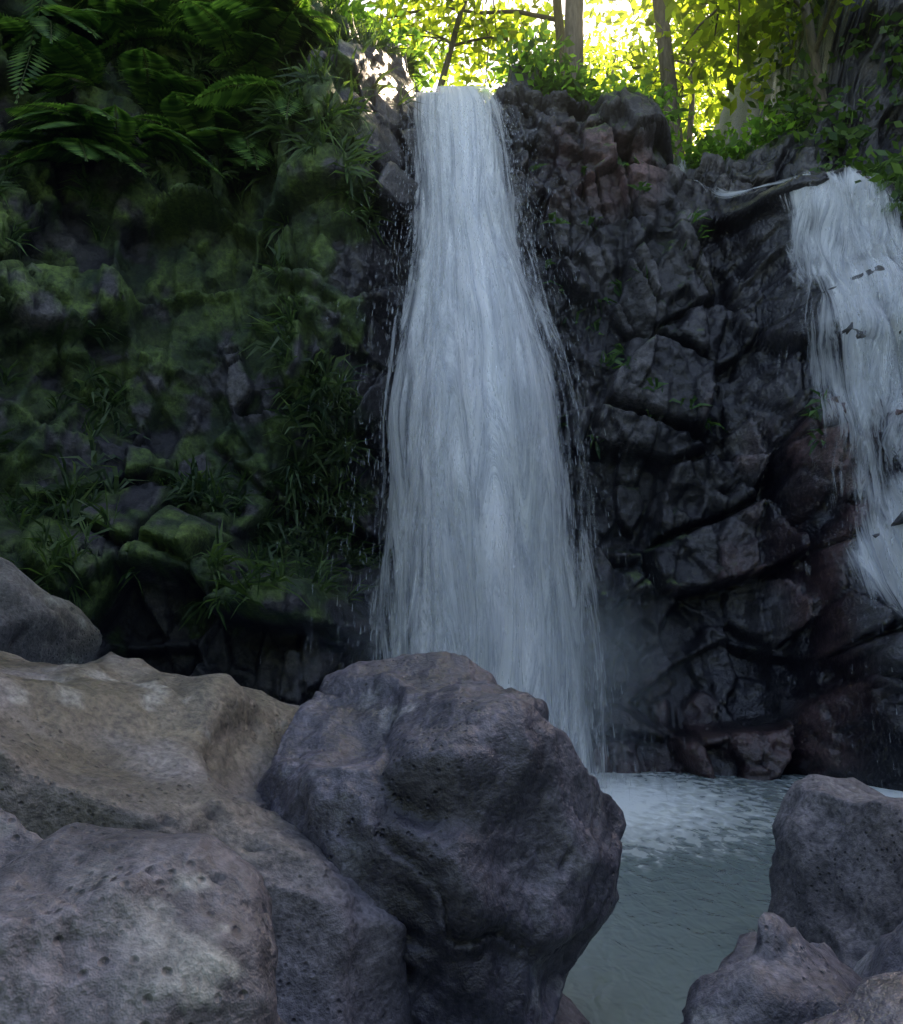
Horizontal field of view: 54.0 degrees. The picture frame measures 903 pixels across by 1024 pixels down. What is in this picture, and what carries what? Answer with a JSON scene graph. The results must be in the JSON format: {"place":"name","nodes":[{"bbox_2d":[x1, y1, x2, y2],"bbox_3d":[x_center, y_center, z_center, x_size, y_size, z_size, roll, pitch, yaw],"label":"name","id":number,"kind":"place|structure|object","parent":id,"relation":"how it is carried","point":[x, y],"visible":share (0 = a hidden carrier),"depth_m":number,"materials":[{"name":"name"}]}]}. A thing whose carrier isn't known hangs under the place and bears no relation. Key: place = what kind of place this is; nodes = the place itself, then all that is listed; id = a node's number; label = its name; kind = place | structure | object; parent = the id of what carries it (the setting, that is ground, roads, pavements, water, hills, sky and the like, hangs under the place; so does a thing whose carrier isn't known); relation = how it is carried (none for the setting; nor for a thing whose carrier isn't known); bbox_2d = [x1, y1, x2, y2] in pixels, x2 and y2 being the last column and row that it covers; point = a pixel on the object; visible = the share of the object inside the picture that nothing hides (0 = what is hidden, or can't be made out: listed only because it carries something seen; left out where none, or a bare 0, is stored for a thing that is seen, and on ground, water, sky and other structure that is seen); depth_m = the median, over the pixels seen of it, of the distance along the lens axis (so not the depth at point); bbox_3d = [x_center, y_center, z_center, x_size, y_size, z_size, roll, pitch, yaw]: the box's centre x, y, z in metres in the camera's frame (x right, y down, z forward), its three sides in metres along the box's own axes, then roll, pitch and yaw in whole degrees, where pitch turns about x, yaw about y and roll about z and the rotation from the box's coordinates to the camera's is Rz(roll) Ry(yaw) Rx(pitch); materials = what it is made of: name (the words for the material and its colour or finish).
{"place":"outdoors","nodes":[
{"label":"outdoors","id":0,"kind":"place"},
{"bbox_2d":[0,0,902,790],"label":"cliff rock","id":1,"kind":"object","parent":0,"point":[738,616],"visible":0.57,"depth_m":10.17,"materials":[{"name":"grey stone"}]},
{"bbox_2d":[0,0,340,183],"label":"cliff ferns","id":2,"kind":"object","parent":1,"relation":"on","point":[37,41],"visible":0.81,"depth_m":10.34,"materials":[{"name":"green plant"}]},
{"bbox_2d":[0,314,372,567],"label":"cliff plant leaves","id":3,"kind":"object","parent":1,"relation":"on","point":[195,476],"visible":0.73,"depth_m":9.78,"materials":[{"name":"leaves"},{"name":"grass blades"}]},
{"bbox_2d":[0,0,430,630],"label":"cliff grass tufts","id":4,"kind":"object","parent":1,"relation":"on","point":[272,118],"visible":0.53,"depth_m":9.85,"materials":[{"name":"green plant"}]},
{"bbox_2d":[385,338,400,657],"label":"waterfall","id":5,"kind":"structure","parent":1,"relation":"on","point":[400,575],"depth_m":10.16,"materials":[{"name":"white liquid"}]},
{"bbox_2d":[376,92,603,774],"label":"waterfall","id":6,"kind":"object","parent":1,"relation":"on","point":[430,532],"visible":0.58,"depth_m":8.87,"materials":[{"name":"white liquid"}]},
{"bbox_2d":[319,0,827,168],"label":"bushes","id":7,"kind":"object","parent":1,"relation":"on","point":[579,90],"visible":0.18,"depth_m":11.97,"materials":[{"name":"green plant"}]},
{"bbox_2d":[529,155,827,458],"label":"cliff ferns","id":8,"kind":"object","parent":1,"relation":"on","point":[816,414],"visible":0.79,"depth_m":10.59,"materials":[{"name":"green plant"}]},
{"bbox_2d":[681,163,827,197],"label":"water","id":9,"kind":"structure","parent":1,"relation":"on","point":[726,193],"depth_m":11.29,"materials":[{"name":"white liquid"}]},
{"bbox_2d":[747,0,902,220],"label":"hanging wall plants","id":10,"kind":"object","parent":1,"relation":"on","point":[878,171],"depth_m":11.82,"materials":[{"name":"green plant"}]},
{"bbox_2d":[786,168,902,607],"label":"waterfall","id":11,"kind":"structure","parent":1,"relation":"on","point":[879,560],"depth_m":9.49,"materials":[{"name":"white liquid"}]},
{"bbox_2d":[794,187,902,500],"bbox_3d":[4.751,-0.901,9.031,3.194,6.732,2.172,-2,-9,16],"label":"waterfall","id":12,"kind":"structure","parent":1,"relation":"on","point":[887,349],"depth_m":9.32,"materials":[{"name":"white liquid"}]},
{"bbox_2d":[348,0,758,140],"label":"sky","id":13,"kind":"structure","parent":0,"point":[623,4],"materials":[{"name":"white"}]},
{"bbox_2d":[562,771,902,1023],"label":"pool water","id":14,"kind":"structure","parent":0,"point":[694,892],"depth_m":4.66,"materials":[{"name":"liquid"}]},
{"bbox_2d":[0,557,101,664],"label":"boulder","id":15,"kind":"object","parent":14,"relation":"on","point":[38,623],"visible":0.48,"depth_m":4.79,"materials":[{"name":"grey stone"}]},
{"bbox_2d":[0,808,285,1023],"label":"boulder","id":16,"kind":"object","parent":14,"relation":"in","point":[102,925],"visible":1,"depth_m":1.23,"materials":[{"name":"grey stone"}]},
{"bbox_2d":[0,651,590,1023],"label":"boulder","id":17,"kind":"object","parent":14,"relation":"in","point":[111,740],"visible":0.42,"depth_m":2.62,"materials":[{"name":"stone"}]},
{"bbox_2d":[256,651,625,1023],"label":"boulder","id":18,"kind":"object","parent":14,"relation":"in","point":[461,818],"visible":0.63,"depth_m":2.72,"materials":[{"name":"grey stone"}]},
{"bbox_2d":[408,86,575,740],"bbox_3d":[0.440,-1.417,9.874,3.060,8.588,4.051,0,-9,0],"label":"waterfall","id":19,"kind":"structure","parent":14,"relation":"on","point":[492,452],"depth_m":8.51,"materials":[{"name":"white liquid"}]},
{"bbox_2d":[680,912,862,1023],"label":"boulder","id":20,"kind":"object","parent":14,"relation":"in","point":[775,969],"visible":0.82,"depth_m":2.18,"materials":[{"name":"grey stone"}]},
{"bbox_2d":[768,774,902,968],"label":"boulder","id":21,"kind":"object","parent":14,"relation":"in","point":[836,877],"visible":0.64,"depth_m":3.47,"materials":[{"name":"grey stone"}]},
{"bbox_2d":[803,971,902,1023],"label":"boulder","id":22,"kind":"object","parent":14,"relation":"in","point":[876,999],"visible":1,"depth_m":1.45,"materials":[{"name":"grey stone"}]},
{"bbox_2d":[853,921,902,978],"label":"boulder","id":23,"kind":"object","parent":14,"relation":"in","point":[884,954],"visible":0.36,"depth_m":2.48,"materials":[{"name":"grey stone"}]},
{"bbox_3d":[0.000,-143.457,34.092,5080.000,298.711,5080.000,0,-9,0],"label":"forest terrain","id":24,"kind":"structure","parent":0,"visible":0},
{"bbox_2d":[349,0,520,55],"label":"tree","id":25,"kind":"object","parent":24,"relation":"on","point":[457,5],"visible":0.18,"depth_m":16.78,"materials":[{"name":"green plant"}]},
{"bbox_2d":[380,16,495,102],"bbox_3d":[-4.593,-11.795,34.638,13.082,13.197,7.920,0,-9,0],"label":"tree","id":26,"kind":"object","parent":24,"relation":"on","point":[450,73],"visible":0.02,"depth_m":34.42,"materials":[{"name":"green plant"}]},
{"bbox_2d":[351,0,563,73],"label":"tree","id":27,"kind":"object","parent":24,"relation":"on","point":[557,19],"visible":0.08,"depth_m":17.66,"materials":[{"name":"green plant"}]},
{"bbox_2d":[366,0,603,100],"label":"tree","id":28,"kind":"object","parent":24,"relation":"on","point":[488,39],"visible":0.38,"depth_m":18.26,"materials":[{"name":"green plant"}]},
{"bbox_2d":[366,0,684,159],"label":"tree","id":29,"kind":"object","parent":24,"relation":"on","point":[666,58],"visible":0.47,"depth_m":17.31,"materials":[{"name":"green plant"}]},
{"bbox_2d":[563,0,583,78],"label":"tree","id":30,"kind":"object","parent":24,"relation":"on","point":[574,20],"visible":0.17,"depth_m":13.49,"materials":[{"name":"brown plant"}]},
{"bbox_2d":[546,51,612,91],"bbox_3d":[3.746,-9.855,28.482,8.018,9.976,7.388,9,-12,-44],"label":"tree","id":31,"kind":"object","parent":24,"relation":"on","point":[603,73],"depth_m":25.63,"materials":[{"name":"green plant"}]},
{"bbox_2d":[461,34,716,152],"bbox_3d":[7.320,-12.589,36.737,12.844,13.865,10.978,-2,-9,11],"label":"tree","id":32,"kind":"object","parent":24,"relation":"on","point":[608,66],"visible":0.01,"depth_m":35.93,"materials":[{"name":"green plant"}]},
{"bbox_2d":[535,9,678,92],"bbox_3d":[7.299,-14.619,41.463,9.686,16.206,11.547,0,-9,0],"label":"tree","id":33,"kind":"object","parent":24,"relation":"on","point":[601,59],"visible":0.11,"depth_m":39.76,"materials":[{"name":"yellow plant"}]},
{"bbox_2d":[585,0,754,155],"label":"tree","id":34,"kind":"object","parent":24,"relation":"on","point":[680,86],"visible":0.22,"depth_m":24.38,"materials":[{"name":"green plant"}]},
{"bbox_2d":[589,1,757,134],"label":"tree","id":35,"kind":"object","parent":24,"relation":"on","point":[617,36],"visible":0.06,"depth_m":32.32,"materials":[{"name":"green plant"}]},
{"bbox_2d":[675,61,715,137],"bbox_3d":[10.088,-13.184,37.484,4.921,13.046,9.658,-5,-10,29],"label":"tree","id":36,"kind":"object","parent":24,"relation":"on","point":[706,125],"visible":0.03,"depth_m":36.10,"materials":[{"name":"green plant"}]},
{"bbox_2d":[629,0,768,105],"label":"tree","id":37,"kind":"object","parent":24,"relation":"on","point":[721,82],"visible":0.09,"depth_m":17.03,"materials":[{"name":"green plant"}]},
{"bbox_2d":[651,1,753,146],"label":"tree","id":38,"kind":"object","parent":24,"relation":"on","point":[711,97],"visible":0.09,"depth_m":31.40,"materials":[{"name":"green plant"}]},
{"bbox_2d":[643,0,762,103],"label":"tree","id":39,"kind":"object","parent":24,"relation":"on","point":[699,17],"visible":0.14,"depth_m":15.87,"materials":[{"name":"green plant"}]},
{"bbox_2d":[613,0,872,123],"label":"tree","id":40,"kind":"object","parent":24,"relation":"on","point":[752,19],"visible":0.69,"depth_m":13.95,"materials":[{"name":"green plant"}]}
]}

